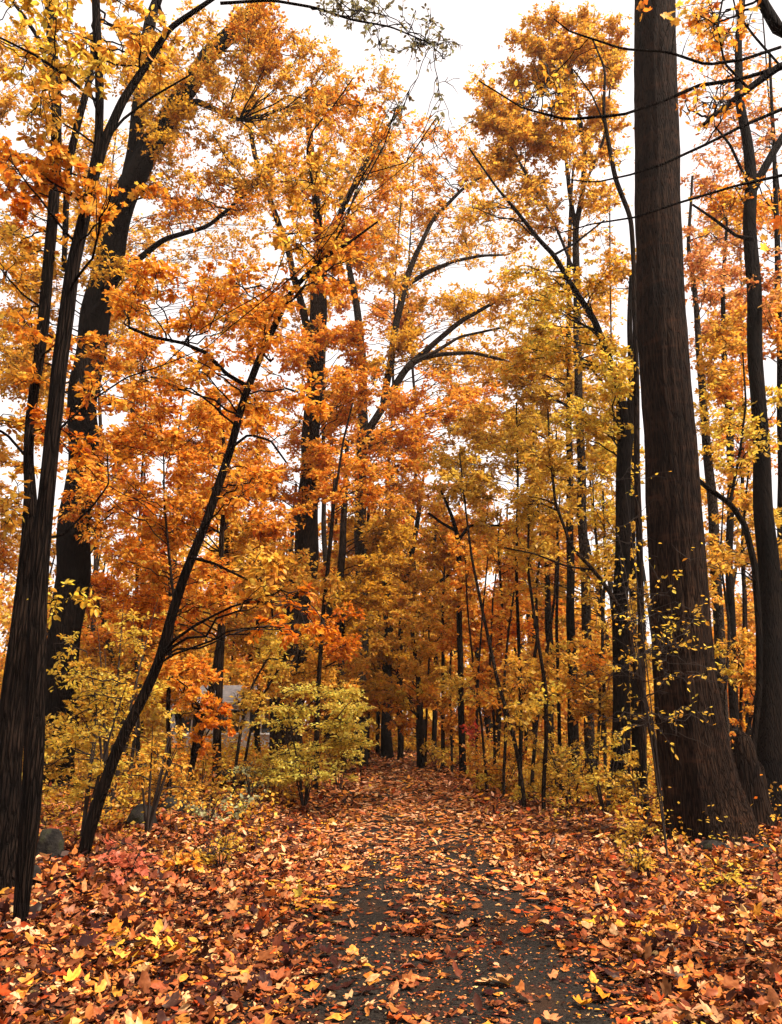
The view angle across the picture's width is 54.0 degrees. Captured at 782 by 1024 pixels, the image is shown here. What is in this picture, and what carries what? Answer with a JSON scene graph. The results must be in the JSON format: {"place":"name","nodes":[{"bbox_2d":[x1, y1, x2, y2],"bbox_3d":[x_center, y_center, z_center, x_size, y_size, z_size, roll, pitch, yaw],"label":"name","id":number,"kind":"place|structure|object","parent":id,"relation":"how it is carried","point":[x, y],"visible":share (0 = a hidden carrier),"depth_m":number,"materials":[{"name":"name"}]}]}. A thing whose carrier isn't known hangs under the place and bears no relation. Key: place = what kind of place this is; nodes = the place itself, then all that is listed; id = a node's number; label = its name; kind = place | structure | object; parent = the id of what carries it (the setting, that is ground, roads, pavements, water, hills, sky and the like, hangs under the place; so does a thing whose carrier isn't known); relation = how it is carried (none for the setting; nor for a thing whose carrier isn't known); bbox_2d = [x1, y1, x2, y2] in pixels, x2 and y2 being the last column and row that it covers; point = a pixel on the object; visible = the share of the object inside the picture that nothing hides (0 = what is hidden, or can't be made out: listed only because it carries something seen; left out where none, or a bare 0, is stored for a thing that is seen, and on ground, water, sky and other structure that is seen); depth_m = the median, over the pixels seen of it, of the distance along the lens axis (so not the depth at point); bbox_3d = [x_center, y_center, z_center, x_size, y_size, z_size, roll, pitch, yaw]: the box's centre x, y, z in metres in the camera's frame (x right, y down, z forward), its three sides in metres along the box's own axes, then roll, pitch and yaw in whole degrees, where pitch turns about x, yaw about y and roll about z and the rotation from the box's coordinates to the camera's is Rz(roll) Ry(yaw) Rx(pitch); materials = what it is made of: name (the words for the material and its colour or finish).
{"place":"outdoors","nodes":[
{"label":"outdoors","id":0,"kind":"place"},
{"bbox_2d":[0,725,781,1023],"bbox_3d":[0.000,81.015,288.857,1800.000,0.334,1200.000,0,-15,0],"label":"ground","id":1,"kind":"structure","parent":0,"point":[63,1008],"depth_m":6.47,"materials":[{"name":"orange plant"}]},
{"bbox_2d":[36,828,63,864],"bbox_3d":[-3.310,3.303,7.425,0.270,0.467,0.245,4,-16,-14],"label":"boulder","id":2,"kind":"object","parent":1,"relation":"on","point":[51,841],"visible":0.45,"depth_m":7.37,"materials":[{"name":"grey stone"}]},
{"bbox_2d":[22,713,87,783],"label":"shrub","id":3,"kind":"object","parent":1,"relation":"on","point":[49,732],"visible":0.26,"depth_m":11.29,"materials":[{"name":"yellow plant"}]},
{"bbox_2d":[0,12,128,694],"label":"tree","id":4,"kind":"object","parent":1,"relation":"on","point":[10,103],"visible":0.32,"depth_m":23.16,"materials":[{"name":"orange plant"}]},
{"bbox_2d":[3,531,158,757],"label":"tree","id":5,"kind":"object","parent":1,"relation":"on","point":[99,582],"visible":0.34,"depth_m":24.84,"materials":[{"name":"orange plant"}]},
{"bbox_2d":[0,0,179,890],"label":"tree","id":6,"kind":"object","parent":1,"relation":"on","point":[13,691],"visible":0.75,"depth_m":7.38,"materials":[{"name":"orange plant"}]},
{"bbox_2d":[42,657,140,837],"bbox_3d":[-3.634,2.825,9.021,1.370,2.136,1.392,5,-16,-18],"label":"shrub","id":7,"kind":"object","parent":1,"relation":"on","point":[77,737],"visible":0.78,"depth_m":8.91,"materials":[{"name":"yellow plant"}]},
{"bbox_2d":[50,597,182,820],"bbox_3d":[-4.058,2.825,11.186,2.097,3.258,2.216,0,-15,0],"label":"shrub","id":8,"kind":"object","parent":1,"relation":"on","point":[154,697],"visible":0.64,"depth_m":11.12,"materials":[{"name":"yellow plant"}]},
{"bbox_2d":[77,836,159,884],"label":"seedling","id":9,"kind":"object","parent":1,"relation":"on","point":[130,863],"visible":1,"depth_m":6.57,"materials":[{"name":"red plant"}]},
{"bbox_2d":[106,565,164,786],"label":"sapling","id":10,"kind":"object","parent":1,"relation":"on","point":[140,677],"visible":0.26,"depth_m":15.77,"materials":[{"name":"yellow plant"}]},
{"bbox_2d":[82,719,207,832],"bbox_3d":[-3.009,3.291,9.522,1.476,1.460,1.211,4,-16,-14],"label":"shrub","id":11,"kind":"object","parent":1,"relation":"on","point":[139,778],"visible":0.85,"depth_m":9.38,"materials":[{"name":"yellow plant"}]},
{"bbox_2d":[0,112,296,748],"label":"tree","id":12,"kind":"object","parent":1,"relation":"on","point":[194,257],"visible":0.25,"depth_m":35.82,"materials":[{"name":"orange plant"}]},
{"bbox_2d":[57,377,251,794],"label":"tree","id":13,"kind":"object","parent":1,"relation":"on","point":[118,439],"visible":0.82,"depth_m":13.31,"materials":[{"name":"orange plant"}]},
{"bbox_2d":[79,274,268,772],"bbox_3d":[-6.499,-0.355,21.832,5.915,15.256,4.607,0,-15,0],"label":"tree","id":14,"kind":"object","parent":1,"relation":"on","point":[158,629],"visible":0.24,"depth_m":21.43,"materials":[{"name":"orange plant"}]},
{"bbox_2d":[124,767,228,805],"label":"shrub","id":15,"kind":"object","parent":1,"relation":"on","point":[155,779],"visible":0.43,"depth_m":12.62,"materials":[{"name":"yellow plant"}]},
{"bbox_2d":[0,0,356,789],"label":"tree","id":16,"kind":"object","parent":1,"relation":"on","point":[150,136],"visible":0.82,"depth_m":18.67,"materials":[{"name":"orange plant"}]},
{"bbox_2d":[111,396,253,793],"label":"tree","id":17,"kind":"object","parent":1,"relation":"on","point":[191,506],"visible":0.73,"depth_m":14.17,"materials":[{"name":"orange plant"}]},
{"bbox_2d":[161,849,203,879],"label":"seedling","id":18,"kind":"object","parent":1,"relation":"on","point":[179,859],"visible":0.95,"depth_m":7.06,"materials":[{"name":"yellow plant"}]},
{"bbox_2d":[171,739,244,792],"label":"shrub","id":19,"kind":"object","parent":1,"relation":"on","point":[183,758],"visible":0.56,"depth_m":15.25,"materials":[{"name":"yellow plant"}]},
{"bbox_2d":[191,829,246,867],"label":"weed clump","id":20,"kind":"object","parent":1,"relation":"on","point":[226,846],"visible":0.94,"depth_m":7.74,"materials":[{"name":"yellow plant"}]},
{"bbox_2d":[128,372,323,756],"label":"tree","id":21,"kind":"object","parent":1,"relation":"on","point":[269,396],"visible":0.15,"depth_m":32.00,"materials":[{"name":"orange plant"}]},
{"bbox_2d":[160,685,302,754],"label":"house","id":22,"kind":"structure","parent":1,"relation":"on","point":[229,690],"depth_m":29.83,"materials":[{"name":"white"}]},
{"bbox_2d":[0,0,474,921],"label":"tree","id":23,"kind":"object","parent":1,"relation":"on","point":[38,172],"visible":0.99,"depth_m":6.74,"materials":[{"name":"orange plant"}]},
{"bbox_2d":[78,72,415,856],"bbox_3d":[-1.833,-1.182,9.245,4.238,10.057,3.263,0,-15,0],"label":"tree","id":24,"kind":"object","parent":1,"relation":"on","point":[126,300],"visible":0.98,"depth_m":8.93,"materials":[{"name":"orange plant"}]},
{"bbox_2d":[226,640,288,796],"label":"sapling","id":25,"kind":"object","parent":1,"relation":"on","point":[246,700],"visible":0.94,"depth_m":14.13,"materials":[{"name":"yellow plant"}]},
{"bbox_2d":[202,465,315,787],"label":"tree","id":26,"kind":"object","parent":1,"relation":"on","point":[259,528],"visible":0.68,"depth_m":16.72,"materials":[{"name":"orange plant"}]},
{"bbox_2d":[202,401,325,757],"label":"tree","id":27,"kind":"object","parent":1,"relation":"on","point":[261,447],"visible":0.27,"depth_m":26.59,"materials":[{"name":"orange plant"}]},
{"bbox_2d":[234,656,293,766],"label":"sapling","id":28,"kind":"object","parent":1,"relation":"on","point":[249,671],"visible":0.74,"depth_m":16.13,"materials":[{"name":"orange plant"}]},
{"bbox_2d":[249,589,282,717],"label":"sapling","id":29,"kind":"object","parent":1,"relation":"on","point":[260,639],"visible":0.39,"depth_m":20.93,"materials":[{"name":"orange plant"}]},
{"bbox_2d":[214,741,326,798],"bbox_3d":[-2.485,5.149,15.299,2.528,1.130,1.498,-10,-18,33],"label":"shrub","id":30,"kind":"object","parent":1,"relation":"on","point":[240,760],"visible":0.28,"depth_m":15.20,"materials":[{"name":"yellow plant"}]},
{"bbox_2d":[229,679,379,805],"bbox_3d":[-1.386,4.102,13.602,2.230,2.334,2.529,10,-18,-32],"label":"shrub","id":31,"kind":"object","parent":1,"relation":"on","point":[296,755],"visible":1,"depth_m":13.42,"materials":[{"name":"yellow plant"}]},
{"bbox_2d":[200,52,435,770],"bbox_3d":[-2.463,-5.275,22.980,8.067,25.473,6.485,0,-15,0],"label":"tree","id":32,"kind":"object","parent":1,"relation":"on","point":[316,337],"visible":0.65,"depth_m":22.60,"materials":[{"name":"orange plant"}]},
{"bbox_2d":[271,143,407,754],"bbox_3d":[-2.679,-4.351,36.536,7.325,30.580,5.454,11,-19,-35],"label":"tree","id":33,"kind":"object","parent":1,"relation":"on","point":[294,434],"visible":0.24,"depth_m":35.59,"materials":[{"name":"orange plant"}]},
{"bbox_2d":[324,731,367,789],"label":"shrub","id":34,"kind":"object","parent":1,"relation":"on","point":[344,767],"visible":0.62,"depth_m":17.12,"materials":[{"name":"yellow plant"}]},
{"bbox_2d":[275,402,418,789],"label":"tree","id":35,"kind":"object","parent":1,"relation":"on","point":[336,494],"visible":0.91,"depth_m":18.13,"materials":[{"name":"orange plant"}]},
{"bbox_2d":[312,440,418,768],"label":"tree","id":36,"kind":"object","parent":1,"relation":"on","point":[389,537],"visible":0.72,"depth_m":26.79,"materials":[{"name":"orange plant"}]},
{"bbox_2d":[332,508,398,758],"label":"tree","id":37,"kind":"object","parent":1,"relation":"on","point":[350,535],"visible":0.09,"depth_m":32.93,"materials":[{"name":"orange plant"}]},
{"bbox_2d":[0,472,755,748],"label":"wood","id":38,"kind":"object","parent":1,"relation":"on","point":[236,677],"visible":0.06,"depth_m":41.27,"materials":[{"name":"brown plant"}]},
{"bbox_2d":[369,508,420,758],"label":"tree","id":39,"kind":"object","parent":1,"relation":"on","point":[388,622],"visible":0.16,"depth_m":33.80,"materials":[{"name":"orange plant"}]},
{"bbox_2d":[359,607,442,769],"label":"tree","id":40,"kind":"object","parent":1,"relation":"on","point":[415,668],"visible":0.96,"depth_m":25.05,"materials":[{"name":"orange plant"}]},
{"bbox_2d":[23,715,781,852],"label":"undergrowth","id":41,"kind":"object","parent":1,"relation":"on","point":[229,751],"visible":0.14,"depth_m":15.75,"materials":[{"name":"yellow plant"}]},
{"bbox_2d":[327,176,499,694],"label":"tree","id":42,"kind":"object","parent":1,"relation":"on","point":[384,316],"visible":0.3,"depth_m":42.45,"materials":[{"name":"orange plant"}]},
{"bbox_2d":[331,473,500,759],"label":"tree","id":43,"kind":"object","parent":1,"relation":"on","point":[401,597],"visible":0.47,"depth_m":30.98,"materials":[{"name":"orange plant"}]},
{"bbox_2d":[307,109,538,766],"bbox_3d":[1.383,-4.534,31.007,10.715,28.502,5.480,0,-15,0],"label":"tree","id":44,"kind":"object","parent":1,"relation":"on","point":[401,345],"visible":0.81,"depth_m":31.92,"materials":[{"name":"orange plant"}]},
{"bbox_2d":[396,625,453,761],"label":"sapling","id":45,"kind":"object","parent":1,"relation":"on","point":[425,679],"visible":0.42,"depth_m":27.92,"materials":[{"name":"orange plant"}]},
{"bbox_2d":[414,522,455,756],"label":"tree","id":46,"kind":"object","parent":1,"relation":"on","point":[432,572],"visible":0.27,"depth_m":36.41,"materials":[{"name":"orange plant"}]},
{"bbox_2d":[322,124,554,737],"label":"tree","id":47,"kind":"object","parent":1,"relation":"on","point":[419,264],"visible":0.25,"depth_m":47.41,"materials":[{"name":"orange plant"}]},
{"bbox_2d":[420,740,458,771],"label":"shrub","id":48,"kind":"object","parent":1,"relation":"on","point":[444,758],"visible":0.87,"depth_m":23.76,"materials":[{"name":"yellow plant"}]},
{"bbox_2d":[410,566,477,768],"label":"tree","id":49,"kind":"object","parent":1,"relation":"on","point":[429,697],"visible":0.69,"depth_m":26.32,"materials":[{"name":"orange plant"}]},
{"bbox_2d":[433,647,470,772],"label":"sapling","id":50,"kind":"object","parent":1,"relation":"on","point":[446,701],"visible":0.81,"depth_m":22.80,"materials":[{"name":"yellow plant"}]},
{"bbox_2d":[419,478,509,776],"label":"tree","id":51,"kind":"object","parent":1,"relation":"on","point":[454,638],"visible":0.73,"depth_m":23.41,"materials":[{"name":"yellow plant"}]},
{"bbox_2d":[445,557,488,782],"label":"sapling","id":52,"kind":"object","parent":1,"relation":"on","point":[475,722],"visible":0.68,"depth_m":19.09,"materials":[{"name":"yellow plant"}]},
{"bbox_2d":[443,532,496,791],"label":"sapling","id":53,"kind":"object","parent":1,"relation":"on","point":[464,550],"visible":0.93,"depth_m":17.78,"materials":[{"name":"yellow plant"}]},
{"bbox_2d":[431,450,539,809],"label":"sapling","id":54,"kind":"object","parent":1,"relation":"on","point":[468,486],"visible":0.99,"depth_m":14.23,"materials":[{"name":"yellow plant"}]},
{"bbox_2d":[445,732,532,787],"bbox_3d":[2.221,5.722,17.556,2.013,1.330,2.037,0,-15,0],"label":"shrub","id":55,"kind":"object","parent":1,"relation":"on","point":[490,767],"visible":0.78,"depth_m":17.48,"materials":[{"name":"yellow plant"}]},
{"bbox_2d":[466,598,516,764],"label":"sapling","id":56,"kind":"object","parent":1,"relation":"on","point":[486,681],"visible":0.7,"depth_m":21.22,"materials":[{"name":"yellow plant"}]},
{"bbox_2d":[408,398,575,774],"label":"tree","id":57,"kind":"object","parent":1,"relation":"on","point":[465,420],"visible":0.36,"depth_m":22.78,"materials":[{"name":"yellow plant"}]},
{"bbox_2d":[470,766,529,791],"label":"weed clump","id":58,"kind":"object","parent":1,"relation":"on","point":[482,779],"visible":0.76,"depth_m":16.88,"materials":[{"name":"yellow plant"}]},
{"bbox_2d":[432,499,574,762],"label":"tree","id":59,"kind":"object","parent":1,"relation":"on","point":[499,605],"visible":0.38,"depth_m":26.72,"materials":[{"name":"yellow plant"}]},
{"bbox_2d":[471,403,546,797],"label":"sapling","id":60,"kind":"object","parent":1,"relation":"on","point":[520,428],"visible":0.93,"depth_m":15.81,"materials":[{"name":"yellow plant"}]},
{"bbox_2d":[480,583,538,797],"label":"sapling","id":61,"kind":"object","parent":1,"relation":"on","point":[501,622],"visible":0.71,"depth_m":16.84,"materials":[{"name":"yellow plant"}]},
{"bbox_2d":[428,283,627,746],"bbox_3d":[6.872,-0.821,34.350,10.581,22.855,5.773,0,-15,0],"label":"tree","id":62,"kind":"object","parent":1,"relation":"on","point":[471,395],"visible":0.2,"depth_m":35.65,"materials":[{"name":"orange plant"}]},
{"bbox_2d":[499,497,565,809],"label":"sapling","id":63,"kind":"object","parent":1,"relation":"on","point":[536,547],"visible":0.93,"depth_m":13.63,"materials":[{"name":"yellow plant"}]},
{"bbox_2d":[451,158,615,776],"bbox_3d":[4.119,-2.281,21.339,4.639,18.911,3.531,7,-17,-24],"label":"tree","id":64,"kind":"object","parent":1,"relation":"on","point":[545,399],"visible":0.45,"depth_m":21.65,"materials":[{"name":"yellow plant"}]},
{"bbox_2d":[497,524,579,772],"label":"sapling","id":65,"kind":"object","parent":1,"relation":"on","point":[547,624],"visible":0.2,"depth_m":23.99,"materials":[{"name":"yellow plant"}]},
{"bbox_2d":[463,330,615,757],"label":"tree","id":66,"kind":"object","parent":1,"relation":"on","point":[585,387],"visible":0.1,"depth_m":30.97,"materials":[{"name":"yellow plant"}]},
{"bbox_2d":[509,496,578,798],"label":"sapling","id":67,"kind":"object","parent":1,"relation":"on","point":[554,526],"visible":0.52,"depth_m":16.47,"materials":[{"name":"yellow plant"}]},
{"bbox_2d":[452,147,640,807],"bbox_3d":[3.163,-1.437,14.602,3.866,13.636,3.978,0,-15,0],"label":"tree","id":68,"kind":"object","parent":1,"relation":"on","point":[616,385],"visible":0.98,"depth_m":14.89,"materials":[{"name":"yellow plant"}]},
{"bbox_2d":[462,0,633,782],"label":"tree","id":69,"kind":"object","parent":1,"relation":"on","point":[508,127],"visible":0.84,"depth_m":22.35,"materials":[{"name":"orange plant"}]},
{"bbox_2d":[523,428,576,793],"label":"sapling","id":70,"kind":"object","parent":1,"relation":"on","point":[541,488],"visible":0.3,"depth_m":17.44,"materials":[{"name":"orange plant"}]},
{"bbox_2d":[522,728,583,785],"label":"shrub","id":71,"kind":"object","parent":1,"relation":"on","point":[556,742],"visible":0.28,"depth_m":17.31,"materials":[{"name":"yellow plant"}]},
{"bbox_2d":[460,430,649,791],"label":"tree","id":72,"kind":"object","parent":1,"relation":"on","point":[580,696],"visible":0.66,"depth_m":15.71,"materials":[{"name":"yellow plant"}]},
{"bbox_2d":[524,731,606,807],"bbox_3d":[3.077,4.615,13.641,1.222,1.409,1.893,12,-19,-37],"label":"shrub","id":73,"kind":"object","parent":1,"relation":"on","point":[561,764],"visible":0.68,"depth_m":13.58,"materials":[{"name":"yellow plant"}]},
{"bbox_2d":[500,409,663,818],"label":"tree","id":74,"kind":"object","parent":1,"relation":"on","point":[553,446],"visible":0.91,"depth_m":13.18,"materials":[{"name":"yellow plant"}]},
{"bbox_2d":[570,491,615,793],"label":"sapling","id":75,"kind":"object","parent":1,"relation":"on","point":[591,654],"visible":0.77,"depth_m":15.59,"materials":[{"name":"yellow plant"}]},
{"bbox_2d":[552,37,650,819],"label":"tree","id":76,"kind":"object","parent":1,"relation":"on","point":[611,72],"visible":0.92,"depth_m":13.44,"materials":[{"name":"brown plant"}]},
{"bbox_2d":[558,730,652,814],"bbox_3d":[3.461,4.222,12.281,1.341,1.426,1.477,-14,-21,42],"label":"shrub","id":77,"kind":"object","parent":1,"relation":"on","point":[596,776],"visible":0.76,"depth_m":12.24,"materials":[{"name":"yellow plant"}]},
{"bbox_2d":[558,179,653,714],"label":"tree","id":78,"kind":"object","parent":1,"relation":"on","point":[610,239],"visible":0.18,"depth_m":26.69,"materials":[{"name":"orange plant"}]},
{"bbox_2d":[603,442,647,790],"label":"tree","id":79,"kind":"object","parent":1,"relation":"on","point":[634,730],"visible":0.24,"depth_m":16.64,"materials":[{"name":"brown plant"}]},
{"bbox_2d":[478,0,781,251],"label":"tree","id":80,"kind":"object","parent":1,"relation":"on","point":[770,16],"visible":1,"depth_m":5.40,"materials":[{"name":"orange plant"}]},
{"bbox_2d":[600,816,662,845],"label":"weed clump","id":81,"kind":"object","parent":1,"relation":"on","point":[630,835],"visible":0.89,"depth_m":9.46,"materials":[{"name":"yellow plant"}]},
{"bbox_2d":[601,748,662,818],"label":"shrub","id":82,"kind":"object","parent":1,"relation":"on","point":[633,763],"visible":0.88,"depth_m":11.53,"materials":[{"name":"yellow plant"}]},
{"bbox_2d":[614,838,655,873],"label":"weed clump","id":83,"kind":"object","parent":1,"relation":"on","point":[638,860],"visible":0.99,"depth_m":7.78,"materials":[{"name":"yellow plant"}]},
{"bbox_2d":[628,574,652,749],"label":"sapling","id":84,"kind":"object","parent":1,"relation":"on","point":[632,582],"visible":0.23,"depth_m":14.83,"materials":[{"name":"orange plant"}]},
{"bbox_2d":[558,461,741,862],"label":"sapling","id":85,"kind":"object","parent":1,"relation":"on","point":[654,648],"visible":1,"depth_m":8.64,"materials":[{"name":"yellow plant"}]},
{"bbox_2d":[634,0,762,846],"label":"tree","id":86,"kind":"object","parent":1,"relation":"on","point":[701,779],"visible":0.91,"depth_m":10.85,"materials":[{"name":"brown plant"}]},
{"bbox_2d":[682,175,763,744],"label":"tree","id":87,"kind":"object","parent":1,"relation":"on","point":[708,369],"visible":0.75,"depth_m":18.48,"materials":[{"name":"orange plant"}]},
{"bbox_2d":[705,491,742,740],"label":"sapling","id":88,"kind":"object","parent":1,"relation":"on","point":[727,670],"visible":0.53,"depth_m":15.04,"materials":[{"name":"orange plant"}]},
{"bbox_2d":[692,861,756,892],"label":"weed clump","id":89,"kind":"object","parent":1,"relation":"on","point":[727,877],"visible":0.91,"depth_m":7.02,"materials":[{"name":"yellow plant"}]},
{"bbox_2d":[680,148,769,750],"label":"tree","id":90,"kind":"object","parent":1,"relation":"on","point":[725,393],"visible":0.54,"depth_m":20.66,"materials":[{"name":"orange plant"}]},
{"bbox_2d":[700,476,755,719],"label":"tree","id":91,"kind":"object","parent":1,"relation":"on","point":[738,611],"visible":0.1,"depth_m":33.42,"materials":[{"name":"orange plant"}]},
{"bbox_2d":[676,0,781,821],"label":"tree","id":92,"kind":"object","parent":1,"relation":"on","point":[769,748],"visible":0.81,"depth_m":13.54,"materials":[{"name":"brown plant"}]},
{"bbox_2d":[676,0,781,361],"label":"tree","id":93,"kind":"object","parent":1,"relation":"on","point":[715,227],"visible":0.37,"depth_m":28.44,"materials":[{"name":"orange plant"}]},
{"bbox_2d":[683,192,777,736],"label":"tree","id":94,"kind":"object","parent":1,"relation":"on","point":[705,327],"visible":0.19,"depth_m":29.14,"materials":[{"name":"orange plant"}]},
{"bbox_2d":[716,463,755,730],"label":"sapling","id":95,"kind":"object","parent":1,"relation":"on","point":[747,639],"visible":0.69,"depth_m":13.61,"materials":[{"name":"orange plant"}]},
{"bbox_2d":[700,352,778,748],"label":"tree","id":96,"kind":"object","parent":1,"relation":"on","point":[723,555],"visible":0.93,"depth_m":12.25,"materials":[{"name":"orange plant"}]},
{"bbox_2d":[729,649,755,734],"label":"sapling","id":97,"kind":"object","parent":1,"relation":"on","point":[748,676],"visible":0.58,"depth_m":12.94,"materials":[{"name":"orange plant"}]},
{"bbox_2d":[713,52,781,591],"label":"tree","id":98,"kind":"object","parent":1,"relation":"on","point":[775,336],"visible":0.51,"depth_m":16.84,"materials":[{"name":"orange plant"}]},
{"bbox_2d":[732,729,776,827],"bbox_3d":[5.121,3.898,10.991,0.689,1.518,0.554,0,-15,0],"label":"tree stump","id":99,"kind":"object","parent":1,"relation":"on","point":[750,768],"visible":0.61,"depth_m":10.85,"materials":[{"name":"brown wood"}]},
{"bbox_2d":[0,0,781,724],"label":"sky","id":100,"kind":"structure","parent":0,"point":[480,26],"materials":[{"name":"white"}]},
{"bbox_2d":[219,751,706,1023],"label":"path","id":101,"kind":"structure","parent":0,"point":[542,1004],"depth_m":5.20,"materials":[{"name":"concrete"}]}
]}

